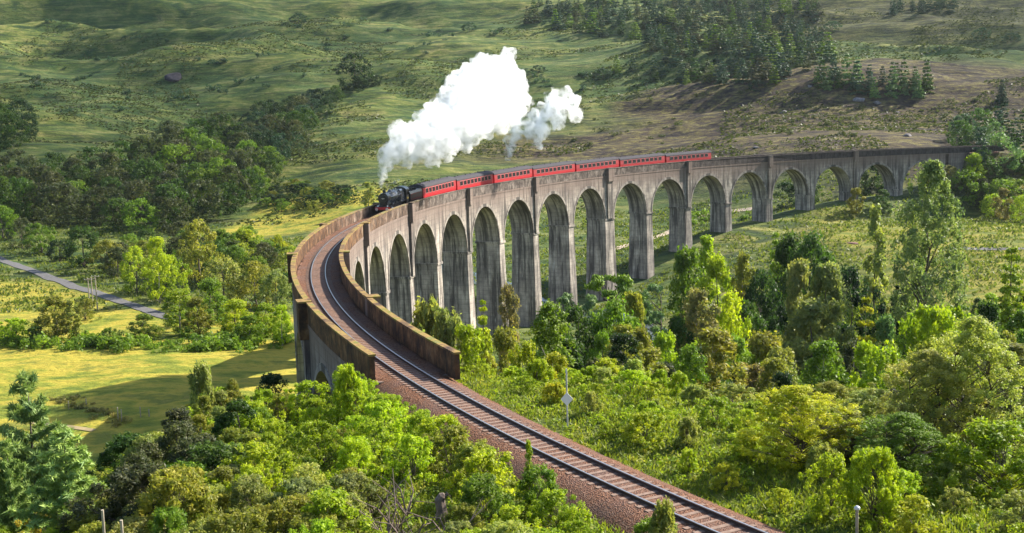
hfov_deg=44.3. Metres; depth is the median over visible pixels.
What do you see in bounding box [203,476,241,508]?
shrub
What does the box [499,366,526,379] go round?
shrub
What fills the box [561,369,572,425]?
track sign
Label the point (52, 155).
broadleaf tree
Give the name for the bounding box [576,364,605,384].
shrub
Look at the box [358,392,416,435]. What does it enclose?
shrub
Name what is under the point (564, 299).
pine tree
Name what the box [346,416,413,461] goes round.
shrub
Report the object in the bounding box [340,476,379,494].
shrub
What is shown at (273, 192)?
shrub
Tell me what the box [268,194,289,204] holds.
shrub
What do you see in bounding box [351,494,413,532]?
dead bush
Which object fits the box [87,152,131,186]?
broadleaf tree
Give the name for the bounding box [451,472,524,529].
shrub
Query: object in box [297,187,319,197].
shrub
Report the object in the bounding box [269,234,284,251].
shrub
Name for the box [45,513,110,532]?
shrub
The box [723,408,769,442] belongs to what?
shrub
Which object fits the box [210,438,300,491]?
shrub
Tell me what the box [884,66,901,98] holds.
conifer tree
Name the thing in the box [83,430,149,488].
shrub
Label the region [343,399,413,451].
shrub
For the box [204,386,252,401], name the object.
shrub
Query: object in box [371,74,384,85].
shrub
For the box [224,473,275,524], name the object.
shrub
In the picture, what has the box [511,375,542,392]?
shrub
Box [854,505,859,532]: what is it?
marker post
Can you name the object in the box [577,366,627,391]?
shrub
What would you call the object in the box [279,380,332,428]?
shrub
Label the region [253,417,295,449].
shrub
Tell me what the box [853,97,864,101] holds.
boulder
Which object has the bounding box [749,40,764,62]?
conifer tree
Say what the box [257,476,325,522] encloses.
shrub
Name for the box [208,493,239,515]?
shrub
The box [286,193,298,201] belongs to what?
shrub
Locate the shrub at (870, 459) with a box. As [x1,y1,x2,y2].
[842,445,909,532]
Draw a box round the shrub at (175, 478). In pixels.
[131,463,220,532]
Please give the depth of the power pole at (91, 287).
285.18 m
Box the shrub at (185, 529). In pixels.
[170,526,202,532]
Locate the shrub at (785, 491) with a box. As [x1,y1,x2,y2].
[760,487,799,512]
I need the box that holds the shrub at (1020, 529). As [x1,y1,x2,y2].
[1006,522,1023,532]
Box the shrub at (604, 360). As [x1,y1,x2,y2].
[583,356,631,382]
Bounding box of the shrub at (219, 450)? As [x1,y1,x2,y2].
[164,439,249,479]
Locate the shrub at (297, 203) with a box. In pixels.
[293,200,304,208]
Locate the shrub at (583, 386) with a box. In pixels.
[573,383,591,394]
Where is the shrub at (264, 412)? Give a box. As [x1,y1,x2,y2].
[237,406,279,439]
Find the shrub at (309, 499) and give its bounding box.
[287,489,359,532]
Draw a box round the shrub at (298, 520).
[286,510,346,532]
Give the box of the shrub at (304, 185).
[292,183,311,192]
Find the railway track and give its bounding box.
[306,222,767,532]
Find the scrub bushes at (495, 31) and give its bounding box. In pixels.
[18,16,627,111]
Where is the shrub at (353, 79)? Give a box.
[349,76,367,87]
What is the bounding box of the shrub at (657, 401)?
[648,397,663,414]
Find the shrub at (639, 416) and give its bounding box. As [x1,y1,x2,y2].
[619,410,667,450]
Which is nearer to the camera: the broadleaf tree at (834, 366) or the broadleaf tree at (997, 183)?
the broadleaf tree at (834, 366)
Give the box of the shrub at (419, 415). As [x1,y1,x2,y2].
[406,409,439,439]
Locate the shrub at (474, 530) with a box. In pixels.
[454,527,480,532]
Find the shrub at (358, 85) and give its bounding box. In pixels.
[347,79,370,89]
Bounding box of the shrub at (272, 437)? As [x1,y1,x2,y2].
[259,431,286,460]
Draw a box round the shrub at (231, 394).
[215,389,252,406]
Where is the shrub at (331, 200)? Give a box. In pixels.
[325,199,336,206]
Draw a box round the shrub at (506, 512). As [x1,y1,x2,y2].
[490,504,541,532]
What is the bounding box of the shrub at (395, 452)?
[381,441,422,478]
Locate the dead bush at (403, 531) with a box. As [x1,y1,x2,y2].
[374,512,431,532]
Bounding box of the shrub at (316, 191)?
[301,188,327,198]
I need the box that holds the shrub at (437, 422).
[413,414,470,462]
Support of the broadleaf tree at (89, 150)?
on the ground at (128, 384)
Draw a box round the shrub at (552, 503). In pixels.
[526,487,592,530]
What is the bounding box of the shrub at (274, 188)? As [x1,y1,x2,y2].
[260,186,282,193]
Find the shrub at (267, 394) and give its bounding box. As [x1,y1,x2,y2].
[241,387,286,418]
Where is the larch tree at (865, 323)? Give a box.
[850,297,882,371]
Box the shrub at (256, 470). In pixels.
[218,462,287,512]
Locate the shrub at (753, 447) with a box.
[730,428,762,460]
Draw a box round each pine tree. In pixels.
[0,369,74,502]
[0,437,40,532]
[2,427,110,531]
[556,292,604,356]
[584,273,647,337]
[640,282,675,345]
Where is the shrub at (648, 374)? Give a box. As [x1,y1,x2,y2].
[634,370,652,376]
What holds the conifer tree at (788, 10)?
on the ground at (128, 384)
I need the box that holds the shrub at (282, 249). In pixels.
[277,247,291,254]
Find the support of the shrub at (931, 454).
on the ground at (128, 384)
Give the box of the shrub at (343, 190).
[334,188,357,197]
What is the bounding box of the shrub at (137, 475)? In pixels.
[54,461,191,532]
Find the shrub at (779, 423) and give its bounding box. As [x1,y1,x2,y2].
[769,413,806,441]
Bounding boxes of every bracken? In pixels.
[42,364,1023,532]
[50,394,132,427]
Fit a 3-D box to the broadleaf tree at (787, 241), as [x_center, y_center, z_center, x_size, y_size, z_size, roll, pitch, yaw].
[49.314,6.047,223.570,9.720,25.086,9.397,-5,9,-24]
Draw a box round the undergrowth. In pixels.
[16,370,1023,532]
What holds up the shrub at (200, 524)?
on the ground at (128, 384)
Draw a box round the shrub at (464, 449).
[447,440,517,495]
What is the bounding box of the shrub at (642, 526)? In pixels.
[633,515,679,532]
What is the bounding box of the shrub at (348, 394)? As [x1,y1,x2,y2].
[325,387,368,418]
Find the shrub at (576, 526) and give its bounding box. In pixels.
[561,519,592,532]
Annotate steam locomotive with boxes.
[375,185,408,213]
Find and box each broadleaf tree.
[0,103,19,135]
[0,112,17,151]
[0,112,32,146]
[0,148,36,175]
[0,155,10,175]
[0,164,17,192]
[0,166,37,204]
[0,176,21,207]
[0,176,27,225]
[0,176,35,219]
[0,192,10,217]
[0,205,18,238]
[1,103,18,127]
[3,98,38,133]
[4,217,35,248]
[8,179,46,216]
[12,155,49,188]
[14,114,39,139]
[18,163,64,209]
[20,222,56,252]
[24,170,73,220]
[28,162,67,201]
[28,294,82,340]
[30,182,93,226]
[36,151,72,183]
[45,238,72,260]
[54,185,83,217]
[55,180,96,209]
[62,156,92,190]
[62,224,99,266]
[65,165,97,194]
[66,146,116,185]
[76,186,120,225]
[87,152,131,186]
[87,238,127,269]
[89,165,128,194]
[89,186,128,220]
[94,176,129,212]
[95,168,137,196]
[98,197,138,230]
[98,246,134,276]
[107,140,141,180]
[109,178,165,224]
[112,241,132,261]
[113,449,155,481]
[114,160,142,189]
[118,245,154,291]
[119,233,146,257]
[120,198,160,231]
[120,432,161,466]
[121,237,136,247]
[123,180,152,211]
[124,133,161,171]
[126,156,162,199]
[126,313,165,338]
[127,240,155,268]
[128,157,156,180]
[130,142,160,162]
[131,441,162,465]
[137,227,155,250]
[139,162,166,193]
[141,182,196,227]
[146,170,188,215]
[147,125,194,164]
[147,142,203,181]
[147,254,192,300]
[148,278,180,297]
[151,119,192,153]
[151,163,195,190]
[153,176,180,198]
[154,421,199,463]
[155,197,193,230]
[156,178,197,218]
[159,406,201,436]
[160,139,196,176]
[160,235,204,275]
[160,419,196,458]
[165,220,188,243]
[171,229,185,247]
[171,249,181,268]
[176,127,211,162]
[176,162,215,202]
[176,218,225,283]
[177,178,231,222]
[178,118,225,152]
[179,168,231,208]
[180,296,214,333]
[186,148,227,179]
[188,137,228,169]
[189,248,214,282]
[192,157,245,199]
[194,242,233,272]
[195,277,229,324]
[198,236,206,244]
[202,136,227,158]
[202,255,243,303]
[203,115,226,133]
[205,113,245,149]
[205,389,227,415]
[207,111,236,139]
[208,165,251,209]
[209,405,229,427]
[209,465,234,500]
[210,181,249,217]
[210,397,263,444]
[211,420,229,440]
[212,260,231,281]
[214,228,229,248]
[215,148,260,189]
[215,232,236,260]
[215,299,253,332]
[217,123,256,149]
[217,239,248,267]
[219,244,250,276]
[221,148,245,176]
[225,131,255,151]
[226,431,276,468]
[227,260,278,307]
[229,168,263,202]
[230,138,254,161]
[230,225,262,250]
[230,243,253,273]
[230,314,267,343]
[231,145,271,179]
[232,139,262,165]
[235,228,259,254]
[237,113,257,125]
[240,121,259,139]
[243,254,268,286]
[244,165,273,197]
[245,111,269,134]
[245,239,264,260]
[247,100,274,124]
[247,132,273,158]
[248,302,283,338]
[249,125,273,143]
[249,128,262,148]
[250,241,279,270]
[250,263,278,291]
[252,145,287,173]
[252,159,285,186]
[254,269,291,312]
[255,113,286,138]
[255,372,288,406]
[258,239,280,259]
[259,99,280,114]
[262,130,281,146]
[264,248,281,268]
[266,135,290,159]
[267,150,284,169]
[268,272,291,297]
[269,102,287,120]
[269,249,293,273]
[270,112,295,133]
[272,132,291,154]
[281,95,302,111]
[284,124,311,153]
[285,110,306,133]
[285,118,308,144]
[286,95,313,118]
[289,13,309,22]
[289,104,317,127]
[291,131,305,149]
[294,107,320,133]
[301,89,320,104]
[304,98,323,114]
[311,88,326,105]
[318,96,334,114]
[326,85,345,102]
[333,51,374,87]
[333,362,363,424]
[460,22,477,30]
[482,325,525,376]
[526,324,583,374]
[529,65,547,73]
[558,302,607,367]
[558,334,586,372]
[580,356,599,377]
[585,294,641,354]
[585,328,610,366]
[591,68,612,78]
[651,315,694,360]
[652,329,680,380]
[653,361,676,386]
[667,243,705,353]
[685,340,722,389]
[692,251,740,330]
[706,355,733,393]
[714,289,760,364]
[722,299,776,365]
[724,332,754,364]
[729,363,738,391]
[731,362,770,404]
[732,266,785,345]
[741,329,781,393]
[747,79,765,90]
[766,230,806,329]
[766,345,798,408]
[768,298,797,338]
[773,181,794,208]
[779,228,836,319]
[781,296,843,382]
[785,183,825,203]
[787,368,801,384]
[792,37,812,45]
[811,355,848,403]
[823,21,841,30]
[828,264,885,364]
[828,319,852,366]
[842,345,938,426]
[845,340,881,407]
[847,187,866,213]
[859,171,872,196]
[860,165,883,193]
[871,189,893,213]
[872,303,961,379]
[873,172,883,187]
[873,313,900,372]
[890,328,921,362]
[898,338,962,425]
[904,304,971,362]
[938,344,982,418]
[941,168,989,205]
[944,165,960,186]
[946,119,974,145]
[947,113,978,139]
[960,153,986,186]
[961,306,973,315]
[962,107,996,134]
[964,126,993,144]
[969,297,980,315]
[971,27,990,38]
[971,177,991,209]
[972,298,1004,338]
[975,155,1000,182]
[975,292,1000,317]
[977,131,1023,174]
[977,178,1023,215]
[979,193,1006,216]
[982,122,1007,144]
[991,187,1013,219]
[993,174,1012,206]
[1000,33,1020,42]
[1000,330,1016,341]
[1004,177,1023,208]
[1008,186,1023,216]
[1009,195,1023,221]
[1011,195,1023,219]
[1018,166,1023,184]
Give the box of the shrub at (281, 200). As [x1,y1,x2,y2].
[274,198,290,208]
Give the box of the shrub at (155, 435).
[146,430,169,461]
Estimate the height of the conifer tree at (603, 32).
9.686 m
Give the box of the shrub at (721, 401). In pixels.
[693,395,739,429]
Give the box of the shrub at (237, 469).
[205,464,244,487]
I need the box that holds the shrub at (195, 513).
[185,512,202,525]
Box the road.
[0,256,178,318]
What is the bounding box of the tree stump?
[435,492,449,524]
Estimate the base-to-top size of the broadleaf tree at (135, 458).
3.528 m
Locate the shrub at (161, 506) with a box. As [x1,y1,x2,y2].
[155,495,187,521]
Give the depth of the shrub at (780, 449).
59.59 m
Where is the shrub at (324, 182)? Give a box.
[318,180,332,188]
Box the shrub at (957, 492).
[936,487,976,515]
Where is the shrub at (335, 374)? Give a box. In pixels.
[324,363,368,393]
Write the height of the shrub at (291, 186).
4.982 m
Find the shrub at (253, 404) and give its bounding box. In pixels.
[236,399,287,432]
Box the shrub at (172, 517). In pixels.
[145,504,187,532]
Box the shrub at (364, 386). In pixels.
[341,379,378,410]
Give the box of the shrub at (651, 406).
[617,400,677,432]
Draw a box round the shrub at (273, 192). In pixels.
[266,191,277,196]
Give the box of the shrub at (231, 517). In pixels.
[203,507,268,532]
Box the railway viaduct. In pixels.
[286,145,1004,398]
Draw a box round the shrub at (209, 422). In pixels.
[207,419,228,429]
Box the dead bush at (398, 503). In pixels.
[372,469,434,516]
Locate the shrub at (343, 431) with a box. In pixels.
[332,425,354,444]
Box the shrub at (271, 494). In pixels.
[251,492,285,524]
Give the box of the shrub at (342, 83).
[339,81,349,90]
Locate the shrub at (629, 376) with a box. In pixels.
[603,369,657,396]
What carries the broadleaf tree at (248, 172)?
on the ground at (128, 384)
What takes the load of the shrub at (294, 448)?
on the ground at (128, 384)
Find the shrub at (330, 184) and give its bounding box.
[320,182,338,190]
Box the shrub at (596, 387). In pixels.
[580,383,611,401]
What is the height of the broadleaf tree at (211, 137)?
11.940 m
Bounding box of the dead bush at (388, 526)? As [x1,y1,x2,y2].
[347,468,404,532]
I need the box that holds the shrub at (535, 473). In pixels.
[508,463,577,523]
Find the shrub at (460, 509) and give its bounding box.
[437,501,488,531]
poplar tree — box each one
[62,300,83,340]
[187,359,215,417]
[361,181,375,206]
[523,439,534,505]
[695,234,721,306]
[860,202,888,331]
[905,257,929,318]
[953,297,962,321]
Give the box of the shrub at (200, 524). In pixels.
[187,516,225,532]
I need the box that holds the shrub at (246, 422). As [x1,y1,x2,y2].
[230,412,267,439]
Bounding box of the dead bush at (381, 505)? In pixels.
[359,470,412,517]
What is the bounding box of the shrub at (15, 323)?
[0,318,42,343]
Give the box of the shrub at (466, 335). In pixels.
[454,323,498,377]
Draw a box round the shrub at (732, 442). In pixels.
[720,432,769,460]
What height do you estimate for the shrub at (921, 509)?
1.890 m
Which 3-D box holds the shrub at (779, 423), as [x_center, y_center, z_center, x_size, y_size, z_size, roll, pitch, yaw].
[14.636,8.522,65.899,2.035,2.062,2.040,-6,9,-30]
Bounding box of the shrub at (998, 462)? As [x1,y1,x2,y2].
[976,455,1016,482]
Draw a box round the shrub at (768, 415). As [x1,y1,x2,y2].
[765,409,776,420]
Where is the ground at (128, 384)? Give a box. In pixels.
[0,0,1023,532]
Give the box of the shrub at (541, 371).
[523,357,555,383]
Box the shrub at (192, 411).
[168,406,208,424]
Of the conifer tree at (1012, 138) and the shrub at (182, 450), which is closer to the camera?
the shrub at (182, 450)
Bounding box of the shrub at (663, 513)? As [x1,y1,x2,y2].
[647,495,676,532]
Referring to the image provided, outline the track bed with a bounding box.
[297,152,998,532]
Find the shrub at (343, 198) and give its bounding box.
[337,196,352,202]
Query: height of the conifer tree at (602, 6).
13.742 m
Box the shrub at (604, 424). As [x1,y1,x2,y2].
[595,421,612,439]
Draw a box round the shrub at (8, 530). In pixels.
[0,526,13,532]
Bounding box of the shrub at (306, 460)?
[291,456,328,480]
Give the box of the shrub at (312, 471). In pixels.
[285,462,332,496]
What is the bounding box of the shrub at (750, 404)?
[737,399,770,430]
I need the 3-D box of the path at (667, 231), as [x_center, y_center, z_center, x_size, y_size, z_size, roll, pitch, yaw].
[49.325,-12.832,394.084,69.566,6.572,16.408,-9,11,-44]
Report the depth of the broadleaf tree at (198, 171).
456.73 m
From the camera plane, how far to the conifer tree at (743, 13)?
888.60 m
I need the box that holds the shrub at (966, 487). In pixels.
[922,461,972,500]
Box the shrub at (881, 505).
[871,502,892,523]
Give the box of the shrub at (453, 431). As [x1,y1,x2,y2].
[422,424,487,485]
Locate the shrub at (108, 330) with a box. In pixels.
[100,327,118,345]
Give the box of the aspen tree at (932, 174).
[889,159,970,323]
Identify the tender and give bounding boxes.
[406,186,422,202]
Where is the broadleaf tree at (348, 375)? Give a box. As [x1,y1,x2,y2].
[333,362,363,424]
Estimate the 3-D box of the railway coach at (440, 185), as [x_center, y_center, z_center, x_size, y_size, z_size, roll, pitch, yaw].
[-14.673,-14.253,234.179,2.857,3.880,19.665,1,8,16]
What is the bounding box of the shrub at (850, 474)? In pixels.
[841,469,866,491]
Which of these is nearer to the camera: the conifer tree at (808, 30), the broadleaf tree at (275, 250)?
the broadleaf tree at (275, 250)
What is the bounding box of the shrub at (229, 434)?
[218,426,247,444]
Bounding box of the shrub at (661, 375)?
[650,368,669,390]
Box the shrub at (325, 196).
[319,193,334,203]
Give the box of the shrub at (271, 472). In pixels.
[261,468,289,494]
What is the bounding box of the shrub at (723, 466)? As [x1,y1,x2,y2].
[708,460,751,491]
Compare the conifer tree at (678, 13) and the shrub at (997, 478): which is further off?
the conifer tree at (678, 13)
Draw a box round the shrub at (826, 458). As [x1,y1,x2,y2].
[798,451,867,521]
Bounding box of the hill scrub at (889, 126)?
[0,0,1023,226]
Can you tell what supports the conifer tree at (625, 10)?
on the ground at (128, 384)
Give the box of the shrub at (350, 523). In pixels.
[298,490,368,532]
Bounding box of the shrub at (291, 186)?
[284,184,299,194]
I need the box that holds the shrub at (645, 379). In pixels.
[635,377,658,397]
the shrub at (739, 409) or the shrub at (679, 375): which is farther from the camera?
the shrub at (679, 375)
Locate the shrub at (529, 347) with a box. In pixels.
[507,339,538,376]
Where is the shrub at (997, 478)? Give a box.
[984,470,1023,496]
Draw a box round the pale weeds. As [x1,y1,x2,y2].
[96,375,1009,532]
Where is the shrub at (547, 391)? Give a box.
[538,381,568,404]
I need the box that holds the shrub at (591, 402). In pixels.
[581,390,603,414]
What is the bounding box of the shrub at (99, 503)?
[85,493,112,513]
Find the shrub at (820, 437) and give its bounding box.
[807,429,835,447]
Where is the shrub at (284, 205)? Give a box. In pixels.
[271,201,295,211]
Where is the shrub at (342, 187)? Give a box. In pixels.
[332,184,356,196]
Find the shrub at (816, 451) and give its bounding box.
[803,440,845,482]
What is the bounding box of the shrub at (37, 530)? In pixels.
[14,512,46,532]
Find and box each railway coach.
[409,176,455,197]
[454,170,492,189]
[491,165,531,182]
[531,161,574,176]
[573,157,618,171]
[618,153,664,166]
[664,150,710,162]
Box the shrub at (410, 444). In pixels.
[381,433,449,486]
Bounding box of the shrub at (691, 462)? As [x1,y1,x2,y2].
[676,447,701,473]
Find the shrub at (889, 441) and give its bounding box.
[866,434,918,456]
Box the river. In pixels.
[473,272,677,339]
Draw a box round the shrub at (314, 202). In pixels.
[306,200,323,210]
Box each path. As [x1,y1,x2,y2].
[31,422,95,431]
[615,207,751,248]
[954,247,1023,249]
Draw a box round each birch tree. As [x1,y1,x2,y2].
[143,236,178,302]
[161,288,199,334]
[191,395,217,424]
[191,413,213,435]
[222,378,242,405]
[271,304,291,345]
[497,282,520,372]
[529,298,577,367]
[598,331,640,381]
[603,322,652,372]
[638,346,668,386]
[664,287,723,354]
[671,326,754,399]
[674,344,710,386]
[676,343,728,396]
[724,251,758,341]
[733,384,865,469]
[749,355,766,366]
[754,354,794,408]
[764,371,800,411]
[772,331,782,341]
[797,380,864,428]
[798,337,850,410]
[805,407,898,462]
[806,353,825,386]
[824,388,927,444]
[834,345,852,366]
[836,338,870,391]
[842,296,863,334]
[842,411,980,483]
[863,349,1000,458]
[867,321,884,345]
[883,372,911,422]
[911,314,1023,464]
[912,342,1023,458]
[970,351,1011,406]
[1002,307,1023,343]
[1014,328,1023,346]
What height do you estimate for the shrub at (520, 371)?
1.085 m
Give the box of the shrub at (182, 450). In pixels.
[168,432,219,466]
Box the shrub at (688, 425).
[674,415,702,449]
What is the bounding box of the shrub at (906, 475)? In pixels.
[880,468,932,501]
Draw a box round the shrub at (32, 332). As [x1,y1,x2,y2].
[23,326,43,341]
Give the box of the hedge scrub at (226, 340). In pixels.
[0,209,750,353]
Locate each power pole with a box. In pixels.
[84,279,91,305]
[87,278,94,307]
[91,275,98,308]
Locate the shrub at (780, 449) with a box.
[762,444,790,472]
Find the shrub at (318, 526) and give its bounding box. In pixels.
[288,517,353,532]
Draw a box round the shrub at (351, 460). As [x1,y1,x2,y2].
[325,435,383,484]
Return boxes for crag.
[164,72,181,81]
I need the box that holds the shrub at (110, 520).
[105,465,150,528]
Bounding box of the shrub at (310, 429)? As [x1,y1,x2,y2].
[293,420,331,446]
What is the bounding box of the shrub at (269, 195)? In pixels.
[259,194,277,202]
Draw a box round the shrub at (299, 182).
[293,181,305,191]
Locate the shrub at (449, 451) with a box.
[435,436,481,470]
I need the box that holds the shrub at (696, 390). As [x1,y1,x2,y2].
[678,383,711,408]
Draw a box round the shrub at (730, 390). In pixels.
[711,382,762,407]
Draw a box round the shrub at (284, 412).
[278,401,305,420]
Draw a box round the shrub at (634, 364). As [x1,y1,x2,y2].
[621,358,645,383]
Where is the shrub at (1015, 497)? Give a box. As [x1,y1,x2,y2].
[987,489,1023,532]
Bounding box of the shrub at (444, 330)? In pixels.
[431,306,478,373]
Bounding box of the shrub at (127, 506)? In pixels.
[112,500,155,528]
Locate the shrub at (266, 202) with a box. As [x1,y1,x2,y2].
[254,197,274,207]
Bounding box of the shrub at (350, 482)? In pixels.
[312,471,388,530]
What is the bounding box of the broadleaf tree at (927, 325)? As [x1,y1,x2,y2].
[872,303,961,379]
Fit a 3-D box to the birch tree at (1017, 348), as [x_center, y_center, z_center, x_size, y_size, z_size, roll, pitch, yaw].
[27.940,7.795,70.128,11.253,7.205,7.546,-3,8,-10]
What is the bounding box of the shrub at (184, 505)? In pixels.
[163,497,210,532]
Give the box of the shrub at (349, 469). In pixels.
[334,467,364,491]
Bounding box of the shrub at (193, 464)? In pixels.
[166,460,210,483]
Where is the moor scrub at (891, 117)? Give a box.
[533,88,1019,151]
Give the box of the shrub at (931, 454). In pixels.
[922,444,949,465]
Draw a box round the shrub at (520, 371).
[510,367,531,378]
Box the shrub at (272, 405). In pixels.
[269,392,302,421]
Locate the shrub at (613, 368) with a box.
[606,364,623,380]
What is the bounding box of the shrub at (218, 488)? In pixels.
[208,483,231,514]
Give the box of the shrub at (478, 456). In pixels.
[444,446,531,510]
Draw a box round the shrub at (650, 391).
[616,380,673,408]
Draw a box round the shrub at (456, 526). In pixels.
[434,520,478,532]
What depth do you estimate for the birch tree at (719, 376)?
123.25 m
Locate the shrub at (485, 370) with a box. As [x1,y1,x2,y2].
[470,363,496,377]
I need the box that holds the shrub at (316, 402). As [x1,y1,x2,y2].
[290,397,336,432]
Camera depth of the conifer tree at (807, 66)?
598.66 m
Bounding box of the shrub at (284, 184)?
[279,182,293,192]
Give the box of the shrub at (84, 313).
[72,298,101,321]
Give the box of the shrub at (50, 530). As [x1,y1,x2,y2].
[42,525,74,532]
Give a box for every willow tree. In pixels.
[622,290,646,328]
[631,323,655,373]
[776,258,820,367]
[794,260,857,384]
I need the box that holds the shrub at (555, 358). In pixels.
[543,351,569,379]
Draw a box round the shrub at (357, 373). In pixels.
[333,370,375,405]
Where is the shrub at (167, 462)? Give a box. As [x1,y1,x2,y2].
[163,460,175,466]
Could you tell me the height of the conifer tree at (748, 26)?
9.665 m
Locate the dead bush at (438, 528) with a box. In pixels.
[403,496,494,532]
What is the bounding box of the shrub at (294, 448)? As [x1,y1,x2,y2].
[274,431,326,463]
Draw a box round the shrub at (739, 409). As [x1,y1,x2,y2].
[726,407,743,417]
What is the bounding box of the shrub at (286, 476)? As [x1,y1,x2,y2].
[282,469,321,493]
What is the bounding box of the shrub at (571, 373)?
[557,368,591,386]
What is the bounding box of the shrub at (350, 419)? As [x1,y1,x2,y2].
[331,415,369,440]
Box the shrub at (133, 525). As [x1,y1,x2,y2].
[106,515,152,532]
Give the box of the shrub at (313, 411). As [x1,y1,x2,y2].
[295,407,335,432]
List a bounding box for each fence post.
[101,509,104,532]
[120,520,123,532]
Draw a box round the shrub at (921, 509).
[878,493,952,532]
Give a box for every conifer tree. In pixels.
[474,299,496,374]
[523,6,532,23]
[528,0,537,12]
[531,7,541,22]
[542,1,554,16]
[550,8,560,24]
[551,4,564,20]
[552,13,566,29]
[557,3,565,13]
[563,2,572,14]
[565,14,573,26]
[572,3,581,19]
[574,16,583,32]
[578,4,584,14]
[579,17,585,28]
[583,9,594,23]
[584,12,599,32]
[588,0,596,11]
[593,20,598,32]
[596,0,603,8]
[596,13,605,27]
[596,23,608,36]
[600,1,608,12]
[604,5,613,23]
[609,0,617,14]
[610,17,617,28]
[611,54,621,73]
[615,12,625,23]
[617,20,625,35]
[618,5,626,22]
[619,0,632,14]
[625,7,633,19]
[627,22,643,39]
[628,54,636,73]
[634,9,642,20]
[639,9,652,28]
[641,5,647,17]
[641,24,656,43]
[643,22,660,41]
[646,1,657,12]
[647,37,657,53]
[648,7,659,21]
[648,29,665,50]
[649,68,661,82]
[650,55,658,71]
[653,6,668,25]
[653,35,662,49]
[655,26,669,47]
[658,61,665,76]
[660,6,672,22]
[660,46,671,63]
[663,25,672,42]
[664,8,678,24]
[665,40,677,53]
[667,45,683,67]
[668,31,679,48]
[669,0,677,8]
[671,17,678,32]
[672,65,690,83]
[673,5,682,18]
[674,35,685,56]
[676,26,686,41]
[680,31,688,47]
[681,0,687,10]
[681,63,691,74]
[682,69,691,84]
[684,7,693,24]
[685,47,695,62]
[687,20,706,41]
[687,35,699,54]
[687,58,702,80]
[689,0,695,7]
[690,11,705,28]
[693,3,706,19]
[697,0,707,14]
[700,58,705,71]
[701,33,708,47]
[701,59,713,82]
[703,63,714,79]
[704,22,712,34]
[705,0,712,11]
[705,25,712,41]
[706,9,711,21]
[706,34,722,55]
[707,15,716,30]
[707,24,718,46]
[708,0,716,8]
[710,26,729,48]
[710,58,730,80]
[711,5,723,24]
[712,50,719,62]
[713,19,727,39]
[713,64,729,86]
[718,33,726,49]
[719,2,727,15]
[722,38,735,54]
[725,24,741,47]
[725,25,732,36]
[726,12,734,23]
[726,48,739,61]
[726,51,732,67]
[727,0,735,13]
[728,58,740,73]
[729,5,736,18]
[731,19,739,33]
[731,63,741,81]
[733,60,749,83]
[734,37,743,57]
[735,1,742,16]
[735,58,744,78]
[739,5,749,18]
[740,32,752,50]
[741,21,749,36]
[741,32,764,58]
[742,60,753,79]
[743,19,752,31]
[743,22,754,42]
[748,53,755,68]
[748,58,767,85]
[749,0,759,9]
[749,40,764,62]
[752,11,759,26]
[752,56,773,79]
[753,0,767,13]
[753,12,764,30]
[756,33,771,49]
[756,49,767,69]
[761,2,771,14]
[761,7,767,19]
[761,48,782,74]
[762,37,776,58]
[764,15,773,30]
[764,232,784,331]
[767,65,781,83]
[768,24,777,39]
[769,8,778,22]
[769,32,783,47]
[769,52,791,79]
[770,40,778,59]
[771,44,785,62]
[775,0,789,13]
[777,8,784,18]
[778,20,792,41]
[778,55,791,75]
[784,18,789,32]
[784,34,797,53]
[784,41,793,57]
[785,0,793,15]
[787,24,803,42]
[789,16,797,29]
[793,32,804,48]
[793,32,806,58]
[793,51,803,67]
[796,45,806,61]
[798,0,805,10]
[799,0,813,7]
[799,2,810,16]
[802,56,812,71]
[803,36,819,57]
[804,24,814,43]
[804,41,818,65]
[808,9,818,22]
[811,27,819,41]
[811,67,820,83]
[814,2,823,16]
[814,60,829,88]
[815,32,825,51]
[815,57,827,77]
[816,32,838,56]
[819,41,833,62]
[820,255,829,316]
[822,66,832,90]
[827,54,841,79]
[828,58,838,84]
[833,69,843,88]
[839,54,852,84]
[846,61,866,95]
[850,57,864,83]
[850,64,860,87]
[864,64,874,82]
[865,71,877,94]
[869,77,880,97]
[877,66,887,84]
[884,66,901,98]
[884,272,908,355]
[885,61,897,91]
[889,0,895,14]
[890,1,897,14]
[892,62,901,80]
[897,0,902,11]
[897,56,911,90]
[900,74,908,94]
[908,66,918,86]
[909,71,922,94]
[910,0,916,11]
[912,74,925,97]
[916,0,925,13]
[920,59,935,88]
[921,62,934,94]
[924,0,934,11]
[935,1,941,12]
[939,0,947,7]
[946,0,956,13]
[950,0,958,6]
[957,116,972,145]
[970,128,990,166]
[974,114,991,144]
[991,106,1007,138]
[995,80,1009,104]
[997,103,1012,136]
[997,246,1023,342]
[1007,121,1017,146]
[1009,117,1023,143]
[1012,133,1023,171]
[1016,111,1023,141]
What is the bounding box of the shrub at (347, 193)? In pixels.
[338,191,356,199]
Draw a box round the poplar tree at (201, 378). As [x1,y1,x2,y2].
[187,359,215,417]
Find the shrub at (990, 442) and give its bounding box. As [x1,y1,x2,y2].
[925,416,1023,501]
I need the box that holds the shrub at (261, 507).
[242,503,278,532]
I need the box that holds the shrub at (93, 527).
[73,520,108,532]
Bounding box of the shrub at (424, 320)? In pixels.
[410,293,456,347]
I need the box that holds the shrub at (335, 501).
[288,485,387,532]
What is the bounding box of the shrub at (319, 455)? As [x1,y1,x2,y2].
[273,419,359,468]
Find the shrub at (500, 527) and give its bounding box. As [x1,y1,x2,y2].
[480,519,532,532]
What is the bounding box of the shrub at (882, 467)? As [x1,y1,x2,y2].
[875,462,892,485]
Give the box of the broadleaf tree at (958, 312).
[904,304,971,362]
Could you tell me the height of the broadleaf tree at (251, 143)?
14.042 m
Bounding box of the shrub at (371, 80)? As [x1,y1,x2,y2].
[366,78,380,86]
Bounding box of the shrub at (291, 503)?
[264,493,312,532]
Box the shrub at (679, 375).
[667,370,687,396]
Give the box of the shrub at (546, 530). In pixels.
[533,527,564,532]
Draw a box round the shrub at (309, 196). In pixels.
[297,194,323,206]

